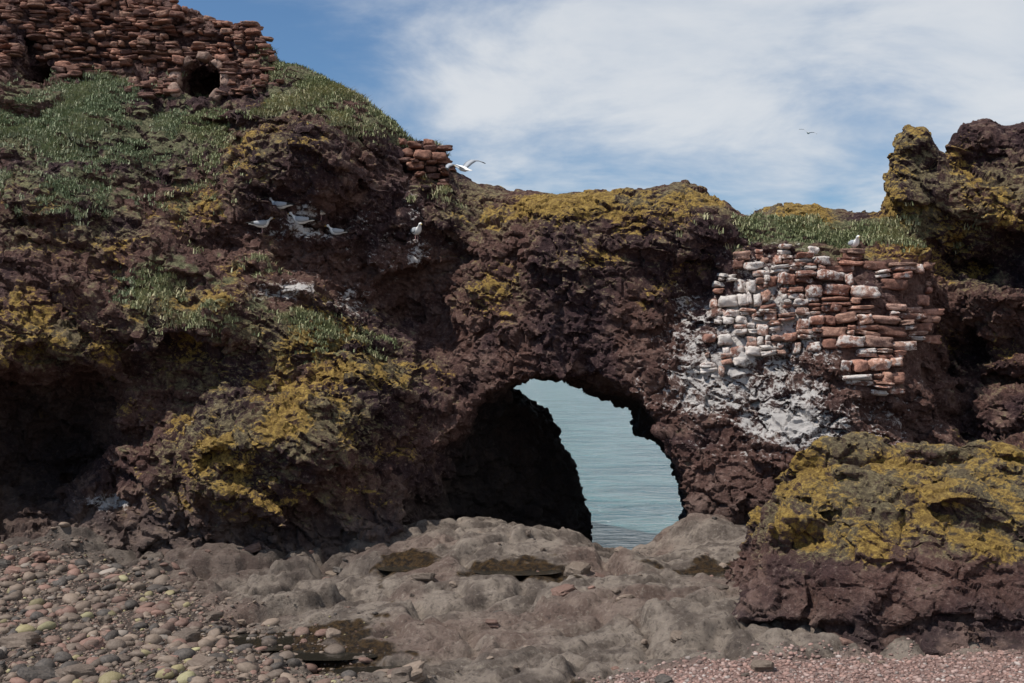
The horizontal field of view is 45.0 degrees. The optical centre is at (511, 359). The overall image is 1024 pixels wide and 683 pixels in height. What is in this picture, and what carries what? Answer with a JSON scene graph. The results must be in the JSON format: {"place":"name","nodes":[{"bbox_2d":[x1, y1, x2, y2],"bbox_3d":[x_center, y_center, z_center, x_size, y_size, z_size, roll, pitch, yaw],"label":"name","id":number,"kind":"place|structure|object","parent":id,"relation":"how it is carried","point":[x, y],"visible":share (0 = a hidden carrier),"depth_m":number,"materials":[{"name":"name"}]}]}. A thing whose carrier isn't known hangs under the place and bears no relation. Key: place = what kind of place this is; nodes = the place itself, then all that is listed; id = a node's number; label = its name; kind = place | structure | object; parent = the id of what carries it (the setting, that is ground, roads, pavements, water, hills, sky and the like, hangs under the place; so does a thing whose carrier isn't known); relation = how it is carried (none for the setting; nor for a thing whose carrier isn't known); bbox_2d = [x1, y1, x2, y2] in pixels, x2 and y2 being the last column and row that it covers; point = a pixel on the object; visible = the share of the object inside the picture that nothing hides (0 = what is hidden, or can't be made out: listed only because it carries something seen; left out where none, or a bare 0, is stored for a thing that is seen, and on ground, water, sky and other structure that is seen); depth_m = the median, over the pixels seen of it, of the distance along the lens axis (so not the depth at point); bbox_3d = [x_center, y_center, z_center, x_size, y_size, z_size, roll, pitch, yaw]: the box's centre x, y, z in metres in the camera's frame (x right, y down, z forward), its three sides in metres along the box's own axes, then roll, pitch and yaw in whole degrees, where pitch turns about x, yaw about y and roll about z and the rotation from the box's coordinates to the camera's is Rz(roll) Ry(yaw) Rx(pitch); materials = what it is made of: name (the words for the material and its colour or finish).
{"place":"outdoors","nodes":[
{"label":"outdoors","id":0,"kind":"place"},
{"bbox_2d":[445,160,485,171],"bbox_3d":[-1.155,-4.539,29.009,0.599,0.231,1.258,23,29,38],"label":"seagull","id":1,"kind":"object","parent":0,"point":[465,166],"visible":1,"depth_m":29.00,"materials":[{"name":"white"}]},
{"bbox_2d":[0,0,1023,563],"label":"sea cliff","id":2,"kind":"structure","parent":0,"point":[120,428],"depth_m":30.15,"materials":[{"name":"brown stone"}]},
{"bbox_2d":[0,0,283,98],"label":"ruined castle wall","id":3,"kind":"structure","parent":2,"relation":"on","point":[129,19],"depth_m":35.91,"materials":[{"name":"stone"}]},
{"bbox_2d":[168,51,228,100],"bbox_3d":[-8.867,-8.022,35.167,1.778,1.514,1.050,0,0,0],"label":"window surround","id":4,"kind":"object","parent":3,"relation":"attached to","point":[201,56],"visible":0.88,"depth_m":34.99,"materials":[{"name":"stone"}]},
{"bbox_2d":[246,217,274,231],"bbox_3d":[-6.267,-3.369,30.787,0.725,0.433,0.228,0,0,-10],"label":"seagull","id":5,"kind":"object","parent":2,"relation":"on","point":[261,223],"visible":1,"depth_m":30.71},
{"bbox_2d":[269,197,295,208],"bbox_3d":[-5.742,-3.899,30.752,0.761,0.318,0.239,0,0,10],"label":"seagull","id":6,"kind":"object","parent":2,"relation":"on","point":[281,205],"visible":1,"depth_m":30.66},
{"bbox_2d":[288,212,317,224],"bbox_3d":[-5.244,-3.542,30.884,0.761,0.318,0.239,0,0,-5],"label":"seagull","id":7,"kind":"object","parent":2,"relation":"on","point":[299,220],"visible":1,"depth_m":30.80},
{"bbox_2d":[326,224,349,234],"bbox_3d":[-4.408,-3.279,31.192,0.653,0.273,0.205,0,0,-20],"label":"seagull","id":8,"kind":"object","parent":2,"relation":"on","point":[335,231],"visible":1,"depth_m":31.11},
{"bbox_2d":[410,222,421,239],"bbox_3d":[-2.473,-3.295,31.788,0.228,0.433,0.725,0,0,-30],"label":"seagull","id":9,"kind":"object","parent":2,"relation":"on","point":[415,231],"visible":1,"depth_m":31.63,"materials":[{"name":"white"}]},
{"bbox_2d":[398,138,456,186],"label":"ruined castle wall","id":10,"kind":"structure","parent":2,"relation":"on","point":[420,160],"depth_m":33.16,"materials":[{"name":"stone"}]},
{"bbox_2d":[0,43,980,363],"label":"grass","id":11,"kind":"structure","parent":2,"relation":"on","point":[82,95],"depth_m":32.17,"materials":[{"name":"green plant"}]},
{"bbox_2d":[699,244,944,395],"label":"ruined stone wall","id":12,"kind":"structure","parent":2,"relation":"on","point":[926,318],"depth_m":28.98,"materials":[{"name":"stone"}]},
{"bbox_2d":[847,235,859,247],"bbox_3d":[8.164,-2.764,29.536,0.205,0.390,0.652,0,0,-10],"label":"seagull","id":13,"kind":"object","parent":12,"relation":"on","point":[854,243],"visible":0.85,"depth_m":29.38,"materials":[{"name":"white"}]},
{"bbox_2d":[0,513,1023,682],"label":"rocky shore","id":14,"kind":"structure","parent":0,"point":[598,630],"depth_m":22.31,"materials":[{"name":"grey stone"}]},
{"bbox_2d":[0,522,461,682],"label":"cobbles","id":15,"kind":"object","parent":14,"relation":"on","point":[121,639],"visible":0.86,"depth_m":20.48,"materials":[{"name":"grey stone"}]},
{"bbox_2d":[227,633,295,650],"bbox_3d":[-4.000,4.652,20.400,2.400,0.001,1.280,0,0,0],"label":"rock pool","id":16,"kind":"object","parent":14,"relation":"on","point":[283,640],"visible":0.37,"depth_m":20.43,"materials":[{"name":"black liquid"}]},
{"bbox_2d":[271,649,378,660],"bbox_3d":[-2.900,4.622,19.400,1.760,0.001,0.800,0,0,0],"label":"rock pool","id":17,"kind":"object","parent":14,"relation":"on","point":[314,656],"visible":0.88,"depth_m":19.33,"materials":[{"name":"black liquid"}]},
{"bbox_2d":[333,666,401,673],"bbox_3d":[-1.900,4.678,18.600,1.600,0.001,0.560,0,0,0],"label":"rock pool","id":18,"kind":"object","parent":14,"relation":"on","point":[372,669],"visible":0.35,"depth_m":18.71,"materials":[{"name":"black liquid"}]},
{"bbox_2d":[377,566,421,571],"bbox_3d":[-2.200,4.234,25.200,1.120,0.001,0.960,0,0,0],"label":"rock pool","id":19,"kind":"object","parent":14,"relation":"on","point":[396,569],"visible":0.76,"depth_m":25.10,"materials":[{"name":"black liquid"}]},
{"bbox_2d":[0,516,885,682],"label":"loose rocks","id":20,"kind":"object","parent":14,"relation":"on","point":[412,672],"visible":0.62,"depth_m":19.39,"materials":[{"name":"grey stone"}]},
{"bbox_2d":[473,569,560,575],"bbox_3d":[0.100,4.172,24.400,1.760,0.001,0.960,0,0,0],"label":"rock pool","id":21,"kind":"object","parent":14,"relation":"on","point":[523,573],"visible":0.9,"depth_m":24.27,"materials":[{"name":"black liquid"}]},
{"bbox_2d":[689,571,725,575],"bbox_3d":[4.000,4.234,24.400,1.440,0.001,0.960,0,0,0],"label":"rock pool","id":22,"kind":"object","parent":14,"relation":"on","point":[714,573],"visible":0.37,"depth_m":24.51,"materials":[{"name":"black liquid"}]},
{"bbox_2d":[578,638,1023,682],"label":"shingle","id":23,"kind":"object","parent":14,"relation":"on","point":[864,668],"visible":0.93,"depth_m":17.74,"materials":[{"name":"gravel"}]},
{"bbox_2d":[724,431,1023,656],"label":"boulder","id":24,"kind":"object","parent":14,"relation":"on","point":[871,543],"visible":0.82,"depth_m":19.96,"materials":[{"name":"stone"}]},
{"bbox_2d":[514,379,682,549],"bbox_3d":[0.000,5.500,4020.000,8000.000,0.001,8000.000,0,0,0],"label":"sea","id":25,"kind":"structure","parent":0,"point":[629,484],"depth_m":63.24,"materials":[{"name":"liquid"}]},
{"bbox_2d":[177,0,1023,214],"label":"sky","id":26,"kind":"structure","parent":0,"point":[553,96],"materials":[{"name":"blue"}]}
]}

